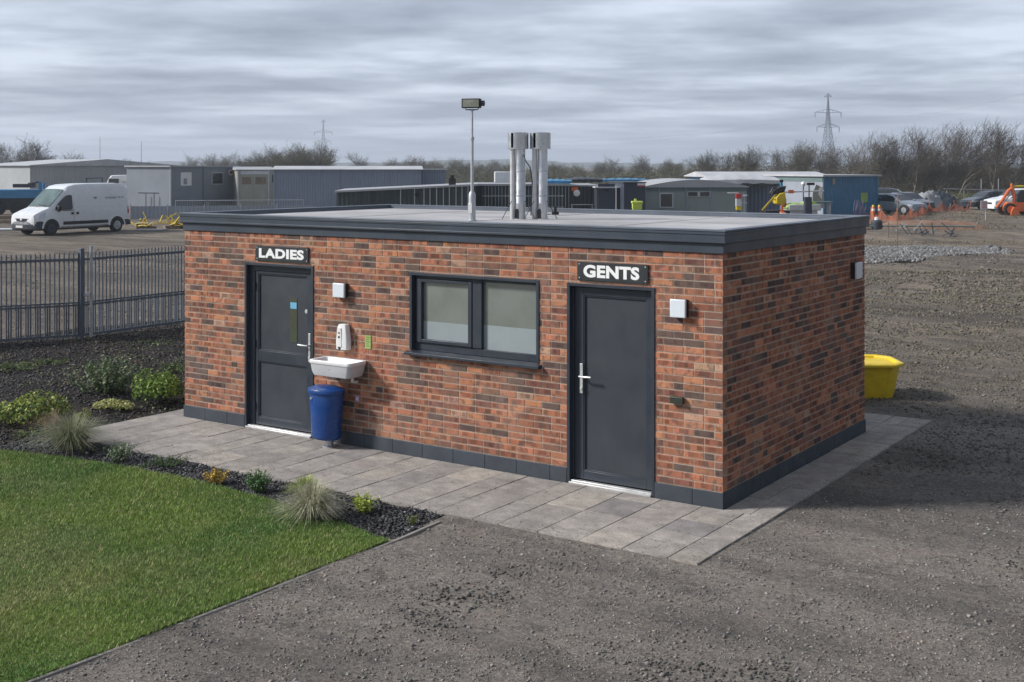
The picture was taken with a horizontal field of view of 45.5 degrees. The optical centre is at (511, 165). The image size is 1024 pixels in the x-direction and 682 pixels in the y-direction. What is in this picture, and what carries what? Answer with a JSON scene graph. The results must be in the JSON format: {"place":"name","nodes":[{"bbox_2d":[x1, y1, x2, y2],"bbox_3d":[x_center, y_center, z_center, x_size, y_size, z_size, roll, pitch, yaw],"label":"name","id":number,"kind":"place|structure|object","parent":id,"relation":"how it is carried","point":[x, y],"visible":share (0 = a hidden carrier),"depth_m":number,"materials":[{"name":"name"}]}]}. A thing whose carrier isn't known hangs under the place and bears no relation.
{"place":"outdoors","nodes":[
{"label":"outdoors","id":0,"kind":"place"},
{"bbox_2d":[0,448,388,681],"bbox_3d":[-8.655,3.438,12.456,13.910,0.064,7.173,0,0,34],"label":"lawn","id":1,"kind":"structure","parent":0,"point":[120,589],"depth_m":10.54,"materials":[{"name":"plant"}]},
{"bbox_2d":[238,424,654,549],"bbox_3d":[-0.053,3.456,15.923,8.870,0.068,7.135,0,0,34],"label":"pavement base","id":2,"kind":"object","parent":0,"point":[498,524],"visible":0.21,"depth_m":13.23,"materials":[{"name":"concrete"}]},
{"bbox_2d":[179,204,869,509],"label":"toilet block","id":3,"kind":"structure","parent":2,"relation":"on","point":[506,343],"depth_m":13.86,"materials":[{"name":"brick"}]},
{"bbox_2d":[244,262,313,437],"bbox_3d":[-2.957,2.332,15.654,1.225,2.154,0.165,0,0,34],"label":"door","id":4,"kind":"structure","parent":3,"relation":"in","point":[279,298],"depth_m":15.73,"materials":[{"name":"metal"}]},
{"bbox_2d":[256,245,308,262],"bbox_3d":[-2.934,1.127,15.563,0.934,0.195,0.020,0,0,34],"label":"door sign","id":5,"kind":"object","parent":3,"relation":"attached to","point":[284,254],"visible":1,"depth_m":15.55,"materials":[{"name":"metal"}]},
{"bbox_2d":[309,356,365,382],"bbox_3d":[-2.115,2.499,14.818,0.680,0.287,0.330,0,0,34],"label":"wash basin","id":6,"kind":"object","parent":3,"relation":"attached to","point":[338,367],"visible":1,"depth_m":14.71,"materials":[{"name":"ceramic"}]},
{"bbox_2d":[333,283,347,297],"bbox_3d":[-2.100,1.525,14.954,0.190,0.176,0.087,0,0,34],"label":"wall light","id":7,"kind":"object","parent":3,"relation":"attached to","point":[340,290],"visible":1,"depth_m":14.91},
{"bbox_2d":[336,324,350,350],"bbox_3d":[-2.059,2.094,14.917,0.184,0.322,0.106,0,0,34],"label":"soap dispenser","id":8,"kind":"object","parent":3,"relation":"attached to","point":[343,339],"visible":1,"depth_m":14.88,"materials":[{"name":"white plastic"}]},
{"bbox_2d":[404,272,541,369],"bbox_3d":[-0.438,1.734,13.901,1.886,0.968,0.205,0,0,34],"label":"window","id":9,"kind":"structure","parent":3,"relation":"in","point":[495,317],"depth_m":13.89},
{"bbox_2d":[462,98,484,220],"bbox_3d":[-0.489,-0.074,15.427,0.285,1.545,0.143,0,0,12],"label":"floodlight mast","id":10,"kind":"object","parent":3,"relation":"on","point":[478,103],"visible":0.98,"depth_m":15.39,"materials":[{"name":"metal"}]},
{"bbox_2d":[502,132,534,219],"bbox_3d":[0.085,0.128,15.913,0.438,1.140,0.272,0,0,0],"label":"flue","id":11,"kind":"object","parent":3,"relation":"on","point":[518,141],"visible":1,"depth_m":15.86,"materials":[{"name":"metal"}]},
{"bbox_2d":[524,132,556,219],"bbox_3d":[0.373,0.128,15.909,0.438,1.140,0.272,0,0,0],"label":"flue","id":12,"kind":"object","parent":3,"relation":"on","point":[540,142],"visible":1,"depth_m":15.85,"materials":[{"name":"metal"}]},
{"bbox_2d":[567,282,654,496],"bbox_3d":[1.060,2.332,12.897,1.060,2.154,0.165,0,0,34],"label":"door","id":13,"kind":"structure","parent":3,"relation":"in","point":[611,328],"depth_m":12.94,"materials":[{"name":"metal"}]},
{"bbox_2d":[577,261,647,283],"bbox_3d":[1.050,1.122,12.828,0.852,0.200,0.020,0,0,34],"label":"door sign","id":14,"kind":"object","parent":3,"relation":"attached to","point":[614,272],"visible":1,"depth_m":12.82,"materials":[{"name":"metal"}]},
{"bbox_2d":[670,299,687,317],"bbox_3d":[1.692,1.442,12.351,0.175,0.186,0.087,0,0,34],"label":"wall light","id":15,"kind":"object","parent":3,"relation":"attached to","point":[678,308],"visible":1,"depth_m":12.31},
{"bbox_2d":[851,262,862,278],"bbox_3d":[4.314,1.310,15.287,0.087,0.206,0.210,0,0,34],"label":"wall light","id":16,"kind":"object","parent":3,"relation":"attached to","point":[856,270],"visible":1,"depth_m":15.21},
{"bbox_2d":[84,409,931,564],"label":"pavement","id":17,"kind":"structure","parent":0,"point":[633,517],"depth_m":13.02,"materials":[{"name":"stone"}]},
{"bbox_2d":[307,384,344,447],"bbox_3d":[-2.254,3.038,14.828,0.516,0.741,0.380,0,0,34],"label":"litter bin","id":18,"kind":"object","parent":17,"relation":"on","point":[326,407],"visible":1,"depth_m":14.68,"materials":[{"name":"plastic"}]},
{"bbox_2d":[0,168,1023,681],"bbox_3d":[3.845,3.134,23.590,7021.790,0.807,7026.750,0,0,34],"label":"ground","id":19,"kind":"structure","parent":0,"point":[838,546],"depth_m":10.03,"materials":[{"name":"gravel"}]},
{"bbox_2d":[0,181,43,214],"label":"blue trailer","id":20,"kind":"object","parent":19,"relation":"on","point":[13,201],"visible":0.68,"depth_m":84.29,"materials":[{"name":"metal"}]},
{"bbox_2d":[0,133,53,162],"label":"bare tree","id":21,"kind":"object","parent":19,"relation":"on","point":[21,157],"visible":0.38,"depth_m":151.05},
{"bbox_2d":[18,139,57,160],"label":"bare tree","id":22,"kind":"object","parent":19,"relation":"on","point":[38,156],"visible":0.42,"depth_m":149.37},
{"bbox_2d":[11,183,130,234],"bbox_3d":[-22.445,2.165,62.136,2.400,2.530,6.040,0,0,32],"label":"panel van","id":23,"kind":"object","parent":19,"relation":"on","point":[51,210],"visible":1,"depth_m":61.38,"materials":[{"name":"white metal"}]},
{"bbox_2d":[0,159,177,188],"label":"storage shed","id":24,"kind":"structure","parent":19,"relation":"on","point":[55,171],"depth_m":111.15,"materials":[{"name":"metal"}]},
{"bbox_2d":[0,245,184,340],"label":"railing fence","id":25,"kind":"object","parent":19,"relation":"on","point":[81,304],"visible":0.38,"depth_m":23.70,"materials":[{"name":"metal"}]},
{"bbox_2d":[159,213,180,228],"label":"yellow barrier heap","id":26,"kind":"object","parent":19,"relation":"on","point":[173,225],"visible":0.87,"depth_m":66.10,"materials":[{"name":"paint"}]},
{"bbox_2d":[124,166,237,205],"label":"site cabin","id":27,"kind":"object","parent":19,"relation":"on","point":[157,185],"visible":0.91,"depth_m":103.25,"materials":[{"name":"grey metal"}]},
{"bbox_2d":[0,318,437,537],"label":"planting bed","id":28,"kind":"object","parent":19,"relation":"on","point":[82,406],"visible":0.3,"depth_m":19.57,"materials":[{"name":"soil"}]},
{"bbox_2d":[0,358,43,371],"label":"weeds","id":29,"kind":"object","parent":28,"relation":"on","point":[19,366],"visible":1,"depth_m":20.50,"materials":[{"name":"green plant"}]},
{"bbox_2d":[0,389,75,428],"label":"shrub","id":30,"kind":"object","parent":28,"relation":"on","point":[34,405],"visible":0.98,"depth_m":15.98,"materials":[{"name":"green plant"}]},
{"bbox_2d":[14,407,81,435],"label":"ornamental grass","id":31,"kind":"object","parent":28,"relation":"on","point":[46,420],"depth_m":15.63,"materials":[{"name":"green plant"}]},
{"bbox_2d":[0,324,184,430],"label":"seedlings","id":32,"kind":"object","parent":28,"relation":"on","point":[110,360],"visible":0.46,"depth_m":20.72,"materials":[{"name":"green plant"}]},
{"bbox_2d":[0,320,184,446],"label":"bark mulch","id":33,"kind":"object","parent":28,"relation":"on","point":[51,343],"visible":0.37,"depth_m":20.86,"materials":[{"name":"wood"}]},
{"bbox_2d":[66,355,143,394],"bbox_3d":[-5.954,3.103,18.030,1.024,0.659,0.995,0,0,8],"label":"rose bush","id":34,"kind":"object","parent":28,"relation":"on","point":[104,381],"visible":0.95,"depth_m":17.88,"materials":[{"name":"green plant"}]},
{"bbox_2d":[92,398,134,410],"bbox_3d":[-5.589,3.342,17.136,0.577,0.186,0.562,0,0,-18],"label":"shrub","id":35,"kind":"object","parent":28,"relation":"on","point":[114,403],"visible":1,"depth_m":16.99,"materials":[{"name":"green plant"}]},
{"bbox_2d":[100,441,139,462],"bbox_3d":[-4.548,3.306,14.172,0.455,0.253,0.450,0,0,-32],"label":"plant","id":36,"kind":"object","parent":28,"relation":"on","point":[121,453],"visible":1,"depth_m":14.12,"materials":[{"name":"green plant"}]},
{"bbox_2d":[129,368,184,403],"bbox_3d":[-5.081,3.169,17.613,0.772,0.529,0.916,0,0,7],"label":"shrub","id":37,"kind":"object","parent":28,"relation":"on","point":[163,384],"visible":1,"depth_m":17.40,"materials":[{"name":"green plant"}]},
{"bbox_2d":[0,438,442,538],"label":"slate chippings","id":38,"kind":"object","parent":28,"relation":"on","point":[134,458],"visible":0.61,"depth_m":12.95,"materials":[{"name":"gravel"}]},
{"bbox_2d":[6,410,128,455],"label":"ornamental grass","id":39,"kind":"object","parent":38,"relation":"on","point":[68,435],"depth_m":14.65,"materials":[{"name":"green plant"}]},
{"bbox_2d":[147,453,190,467],"bbox_3d":[-3.929,3.350,13.908,0.458,0.173,0.440,0,0,24],"label":"plant","id":40,"kind":"object","parent":38,"relation":"on","point":[162,463],"visible":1,"depth_m":13.86,"materials":[{"name":"green plant"}]},
{"bbox_2d":[202,467,229,483],"bbox_3d":[-3.183,3.335,13.154,0.265,0.195,0.348,0,0,-37],"label":"plant","id":41,"kind":"object","parent":38,"relation":"on","point":[215,477],"visible":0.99,"depth_m":13.14,"materials":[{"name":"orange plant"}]},
{"bbox_2d":[243,468,274,492],"bbox_3d":[-2.653,3.301,12.794,0.318,0.262,0.275,0,0,23],"label":"plant","id":42,"kind":"object","parent":38,"relation":"on","point":[260,482],"visible":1,"depth_m":12.78,"materials":[{"name":"green plant"}]},
{"bbox_2d":[255,477,353,527],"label":"ornamental grass","id":43,"kind":"object","parent":38,"relation":"on","point":[311,503],"depth_m":11.74,"materials":[{"name":"green plant"}]},
{"bbox_2d":[349,489,380,512],"bbox_3d":[-1.465,3.331,12.060,0.293,0.204,0.301,0,0,14],"label":"plant","id":44,"kind":"object","parent":38,"relation":"on","point":[363,505],"visible":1,"depth_m":12.05,"materials":[{"name":"green plant"}]},
{"bbox_2d":[130,204,312,218],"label":"hoarding","id":45,"kind":"object","parent":19,"relation":"on","point":[152,212],"visible":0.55,"depth_m":78.34,"materials":[{"name":"metal"}]},
{"bbox_2d":[25,521,440,681],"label":"edging strip","id":46,"kind":"object","parent":19,"relation":"on","point":[78,663],"visible":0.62,"depth_m":9.47,"materials":[{"name":"concrete"}]},
{"bbox_2d":[175,199,303,205],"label":"barrier","id":47,"kind":"object","parent":19,"relation":"on","point":[226,200],"visible":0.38,"depth_m":84.75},
{"bbox_2d":[230,149,267,166],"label":"bare tree","id":48,"kind":"object","parent":19,"relation":"on","point":[246,164],"visible":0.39,"depth_m":169.18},
{"bbox_2d":[232,167,272,205],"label":"site cabin","id":49,"kind":"object","parent":19,"relation":"on","point":[253,183],"visible":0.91,"depth_m":104.98,"materials":[{"name":"metal"}]},
{"bbox_2d":[241,175,252,201],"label":"door","id":50,"kind":"structure","parent":49,"relation":"in","point":[246,180],"depth_m":104.72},
{"bbox_2d":[254,175,266,201],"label":"door","id":51,"kind":"structure","parent":49,"relation":"in","point":[260,181],"depth_m":105.06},
{"bbox_2d":[250,141,293,166],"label":"bare tree","id":52,"kind":"object","parent":19,"relation":"on","point":[268,163],"visible":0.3,"depth_m":160.26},
{"bbox_2d":[268,142,320,165],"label":"bare tree","id":53,"kind":"object","parent":19,"relation":"on","point":[301,157],"visible":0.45,"depth_m":156.88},
{"bbox_2d":[292,141,337,165],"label":"bare tree","id":54,"kind":"object","parent":19,"relation":"on","point":[323,151],"visible":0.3,"depth_m":164.26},
{"bbox_2d":[302,144,341,165],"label":"bare tree","id":55,"kind":"object","parent":19,"relation":"on","point":[323,161],"visible":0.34,"depth_m":158.41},
{"bbox_2d":[271,166,422,206],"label":"storage shed","id":56,"kind":"structure","parent":19,"relation":"on","point":[316,186],"depth_m":101.97,"materials":[{"name":"metal"}]},
{"bbox_2d":[334,175,477,205],"bbox_3d":[-4.862,1.971,57.623,6.472,3.079,5.200,0,0,-2],"label":"storage unit","id":57,"kind":"object","parent":19,"relation":"on","point":[452,193],"visible":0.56,"depth_m":55.13,"materials":[{"name":"metal"}]},
{"bbox_2d":[421,169,447,184],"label":"storage shed","id":58,"kind":"structure","parent":19,"relation":"on","point":[432,176],"depth_m":106.21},
{"bbox_2d":[348,162,694,184],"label":"hedgerow","id":59,"kind":"object","parent":19,"relation":"on","point":[489,177],"visible":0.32,"depth_m":187.10,"materials":[{"name":"plant"}]},
{"bbox_2d":[476,182,569,207],"bbox_3d":[0.382,2.200,62.410,4.736,2.620,4.800,0,0,-3],"label":"storage unit","id":60,"kind":"object","parent":19,"relation":"on","point":[492,194],"visible":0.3,"depth_m":60.08,"materials":[{"name":"metal"}]},
{"bbox_2d":[568,183,597,208],"bbox_3d":[3.370,2.225,62.423,1.622,2.570,5.020,0,0,-3],"label":"storage unit","id":61,"kind":"object","parent":19,"relation":"on","point":[580,195],"visible":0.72,"depth_m":60.33,"materials":[{"name":"grey metal"}]},
{"bbox_2d":[592,184,619,209],"bbox_3d":[4.660,2.190,61.008,1.420,2.640,4.180,0,0,-2],"label":"site cabin","id":62,"kind":"object","parent":19,"relation":"on","point":[606,196],"visible":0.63,"depth_m":58.97,"materials":[{"name":"grey metal"}]},
{"bbox_2d":[598,184,614,208],"bbox_3d":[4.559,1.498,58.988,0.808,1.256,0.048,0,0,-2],"label":"door","id":63,"kind":"structure","parent":62,"relation":"in","point":[606,199],"depth_m":58.96,"materials":[{"name":"metal"}]},
{"bbox_2d":[599,156,625,177],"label":"bare tree","id":64,"kind":"object","parent":19,"relation":"on","point":[612,166],"visible":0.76,"depth_m":208.74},
{"bbox_2d":[608,181,646,209],"bbox_3d":[5.631,2.145,60.041,1.129,2.730,4.100,0,0,-6],"label":"storage unit","id":65,"kind":"object","parent":19,"relation":"on","point":[630,191],"visible":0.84,"depth_m":58.06,"materials":[{"name":"grey metal"}]},
{"bbox_2d":[638,178,748,211],"bbox_3d":[9.161,2.110,65.650,5.414,2.800,7.200,0,0,-3],"label":"site cabin","id":66,"kind":"object","parent":19,"relation":"on","point":[670,194],"visible":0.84,"depth_m":62.12,"materials":[{"name":"metal"}]},
{"bbox_2d":[659,193,672,207],"bbox_3d":[7.844,1.762,62.039,0.718,0.779,0.048,0,0,-3],"label":"window","id":67,"kind":"structure","parent":66,"relation":"in","point":[665,199],"depth_m":62.02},
{"bbox_2d":[700,173,779,183],"bbox_3d":[12.133,0.664,65.207,3.773,0.591,2.460,0,0,-1],"label":"tarpaulin","id":68,"kind":"object","parent":66,"relation":"on","point":[739,178],"visible":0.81,"depth_m":64.09,"materials":[{"name":"plastic"}]},
{"bbox_2d":[688,149,727,171],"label":"bare tree","id":69,"kind":"object","parent":19,"relation":"on","point":[701,162],"visible":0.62,"depth_m":164.17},
{"bbox_2d":[725,144,772,171],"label":"bare tree","id":70,"kind":"object","parent":19,"relation":"on","point":[749,162],"visible":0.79,"depth_m":154.29,"materials":[{"name":"plant"}]},
{"bbox_2d":[684,172,822,179],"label":"storage shed","id":71,"kind":"structure","parent":19,"relation":"on","point":[696,175],"depth_m":94.56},
{"bbox_2d":[740,183,779,212],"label":"site cabin","id":72,"kind":"object","parent":19,"relation":"on","point":[759,196],"visible":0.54,"depth_m":66.09,"materials":[{"name":"metal"}]},
{"bbox_2d":[759,186,789,212],"bbox_3d":[12.365,2.187,58.040,1.800,2.446,1.200,0,0,-6],"label":"yellow digger","id":73,"kind":"object","parent":19,"relation":"on","point":[779,197],"visible":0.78,"depth_m":57.79,"materials":[{"name":"paint"}]},
{"bbox_2d":[686,160,880,187],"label":"undergrowth","id":74,"kind":"object","parent":19,"relation":"on","point":[745,169],"visible":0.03,"depth_m":125.41,"materials":[{"name":"plant"}]},
{"bbox_2d":[780,138,821,171],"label":"bare tree","id":75,"kind":"object","parent":19,"relation":"on","point":[798,160],"visible":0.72,"depth_m":144.03,"materials":[{"name":"plant"}]},
{"bbox_2d":[783,201,820,213],"bbox_3d":[14.633,2.535,62.011,1.850,1.750,1.060,0,0,-3],"label":"covered mower","id":76,"kind":"object","parent":19,"relation":"on","point":[795,208],"visible":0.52,"depth_m":61.53,"materials":[{"name":"plastic"}]},
{"bbox_2d":[797,138,841,173],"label":"bare tree","id":77,"kind":"object","parent":19,"relation":"on","point":[820,164],"visible":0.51,"depth_m":141.51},
{"bbox_2d":[762,174,881,214],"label":"shipping container","id":78,"kind":"object","parent":19,"relation":"on","point":[843,192],"visible":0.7,"depth_m":85.51,"materials":[{"name":"metal"}]},
{"bbox_2d":[816,93,840,172],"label":"electricity pylon","id":79,"kind":"object","parent":19,"relation":"on","point":[827,109],"visible":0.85,"depth_m":559.68,"materials":[{"name":"metal"}]},
{"bbox_2d":[815,143,848,173],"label":"bare tree","id":80,"kind":"object","parent":19,"relation":"on","point":[836,160],"visible":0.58,"depth_m":139.95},
{"bbox_2d":[819,142,864,173],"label":"bare tree","id":81,"kind":"object","parent":19,"relation":"on","point":[850,168],"visible":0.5,"depth_m":137.50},
{"bbox_2d":[843,139,875,173],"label":"bare tree","id":82,"kind":"object","parent":19,"relation":"on","point":[860,164],"visible":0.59,"depth_m":135.28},
{"bbox_2d":[862,130,904,187],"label":"bare tree","id":83,"kind":"object","parent":19,"relation":"on","point":[873,159],"visible":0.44,"depth_m":126.86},
{"bbox_2d":[860,128,907,183],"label":"bare tree","id":84,"kind":"object","parent":19,"relation":"on","point":[887,165],"visible":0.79,"depth_m":125.57,"materials":[{"name":"plant"}]},
{"bbox_2d":[864,354,904,398],"bbox_3d":[5.121,3.166,18.275,1.310,0.548,0.990,0,0,0],"label":"grit tub","id":85,"kind":"object","parent":19,"relation":"on","point":[881,374],"visible":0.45,"depth_m":17.88,"materials":[{"name":"plastic"}]},
{"bbox_2d":[861,131,922,187],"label":"bare tree","id":86,"kind":"object","parent":19,"relation":"on","point":[905,152],"visible":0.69,"depth_m":125.43,"materials":[{"name":"plant"}]},
{"bbox_2d":[870,204,928,223],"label":"safety netting","id":87,"kind":"object","parent":19,"relation":"on","point":[882,218],"visible":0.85,"depth_m":72.63,"materials":[{"name":"orange"}]},
{"bbox_2d":[878,193,927,214],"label":"parked car","id":88,"kind":"object","parent":19,"relation":"on","point":[887,202],"visible":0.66,"depth_m":85.68,"materials":[{"name":"silver metal"}]},
{"bbox_2d":[892,192,935,210],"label":"parked car","id":89,"kind":"object","parent":19,"relation":"on","point":[916,196],"visible":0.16,"depth_m":89.76,"materials":[{"name":"grey metal"}]},
{"bbox_2d":[896,123,946,192],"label":"bare tree","id":90,"kind":"object","parent":19,"relation":"on","point":[921,164],"visible":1,"depth_m":123.41,"materials":[{"name":"plant"}]},
{"bbox_2d":[866,220,989,229],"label":"soil bank","id":91,"kind":"structure","parent":19,"relation":"on","point":[928,222],"depth_m":65.44,"materials":[{"name":"soil"}]},
{"bbox_2d":[904,126,956,190],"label":"bare tree","id":92,"kind":"object","parent":19,"relation":"on","point":[923,150],"visible":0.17,"depth_m":130.34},
{"bbox_2d":[919,190,943,209],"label":"covered heap","id":93,"kind":"object","parent":19,"relation":"on","point":[933,196],"visible":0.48,"depth_m":94.33,"materials":[{"name":"plastic"}]},
{"bbox_2d":[850,213,1023,288],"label":"clods","id":94,"kind":"object","parent":19,"relation":"on","point":[964,254],"visible":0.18,"depth_m":44.34,"materials":[{"name":"soil"}]},
{"bbox_2d":[864,245,1011,263],"bbox_3d":[15.596,3.383,47.279,9.258,0.210,8.924,0,0,-1],"label":"stone heap","id":95,"kind":"object","parent":19,"relation":"on","point":[902,253],"visible":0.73,"depth_m":47.38,"materials":[{"name":"gravel"}]},
{"bbox_2d":[860,268,1023,475],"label":"turned earth","id":96,"kind":"structure","parent":19,"relation":"on","point":[974,290],"depth_m":25.78,"materials":[{"name":"soil"}]},
{"bbox_2d":[919,127,965,191],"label":"bare tree","id":97,"kind":"object","parent":19,"relation":"on","point":[940,157],"visible":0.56,"depth_m":127.31,"materials":[{"name":"plant"}]},
{"bbox_2d":[866,158,1023,194],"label":"undergrowth","id":98,"kind":"object","parent":19,"relation":"on","point":[1004,185],"visible":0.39,"depth_m":127.29,"materials":[{"name":"plant"}]},
{"bbox_2d":[936,190,958,208],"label":"covered heap","id":99,"kind":"object","parent":19,"relation":"on","point":[947,199],"visible":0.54,"depth_m":97.41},
{"bbox_2d":[928,200,970,214],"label":"safety netting","id":100,"kind":"object","parent":19,"relation":"on","point":[941,205],"visible":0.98,"depth_m":86.76,"materials":[{"name":"orange"}]},
{"bbox_2d":[943,122,978,193],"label":"bare tree","id":101,"kind":"object","parent":19,"relation":"on","point":[953,134],"visible":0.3,"depth_m":129.15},
{"bbox_2d":[935,123,1001,191],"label":"bare tree","id":102,"kind":"object","parent":19,"relation":"on","point":[957,165],"visible":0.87,"depth_m":123.30,"materials":[{"name":"plant"}]},
{"bbox_2d":[959,190,1004,208],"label":"parked car","id":103,"kind":"object","parent":19,"relation":"on","point":[976,198],"visible":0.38,"depth_m":95.31,"materials":[{"name":"grey metal"}]},
{"bbox_2d":[959,115,1020,193],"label":"bare tree","id":104,"kind":"object","parent":19,"relation":"on","point":[975,163],"visible":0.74,"depth_m":121.26,"materials":[{"name":"plant"}]},
{"bbox_2d":[974,116,1023,190],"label":"bare tree","id":105,"kind":"object","parent":19,"relation":"on","point":[996,145],"visible":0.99,"depth_m":118.36,"materials":[{"name":"plant"}]},
{"bbox_2d":[977,121,1023,191],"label":"bare tree","id":106,"kind":"object","parent":19,"relation":"on","point":[999,155],"visible":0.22,"depth_m":127.80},
{"bbox_2d":[985,188,1023,210],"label":"parked car","id":107,"kind":"object","parent":19,"relation":"on","point":[993,202],"visible":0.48,"depth_m":90.36,"materials":[{"name":"white metal"}]},
{"bbox_2d":[996,183,1023,215],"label":"orange digger","id":108,"kind":"object","parent":19,"relation":"on","point":[1015,205],"visible":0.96,"depth_m":83.42,"materials":[{"name":"paint"}]},
{"bbox_2d":[1009,133,1023,187],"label":"bare tree","id":109,"kind":"object","parent":19,"relation":"on","point":[1021,170],"visible":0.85,"depth_m":120.98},
{"bbox_2d":[0,0,1023,166],"label":"sky","id":110,"kind":"structure","parent":0,"point":[98,79],"materials":[{"name":"grey"}]},
{"bbox_2d":[151,159,1023,168],"bbox_3d":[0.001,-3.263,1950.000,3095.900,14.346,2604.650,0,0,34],"label":"hills","id":111,"kind":"structure","parent":0,"point":[587,165],"depth_m":1668.05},
{"bbox_2d":[866,210,1023,245],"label":"rough grass","id":112,"kind":"structure","parent":0,"point":[972,212],"depth_m":72.31,"materials":[{"name":"plant"}]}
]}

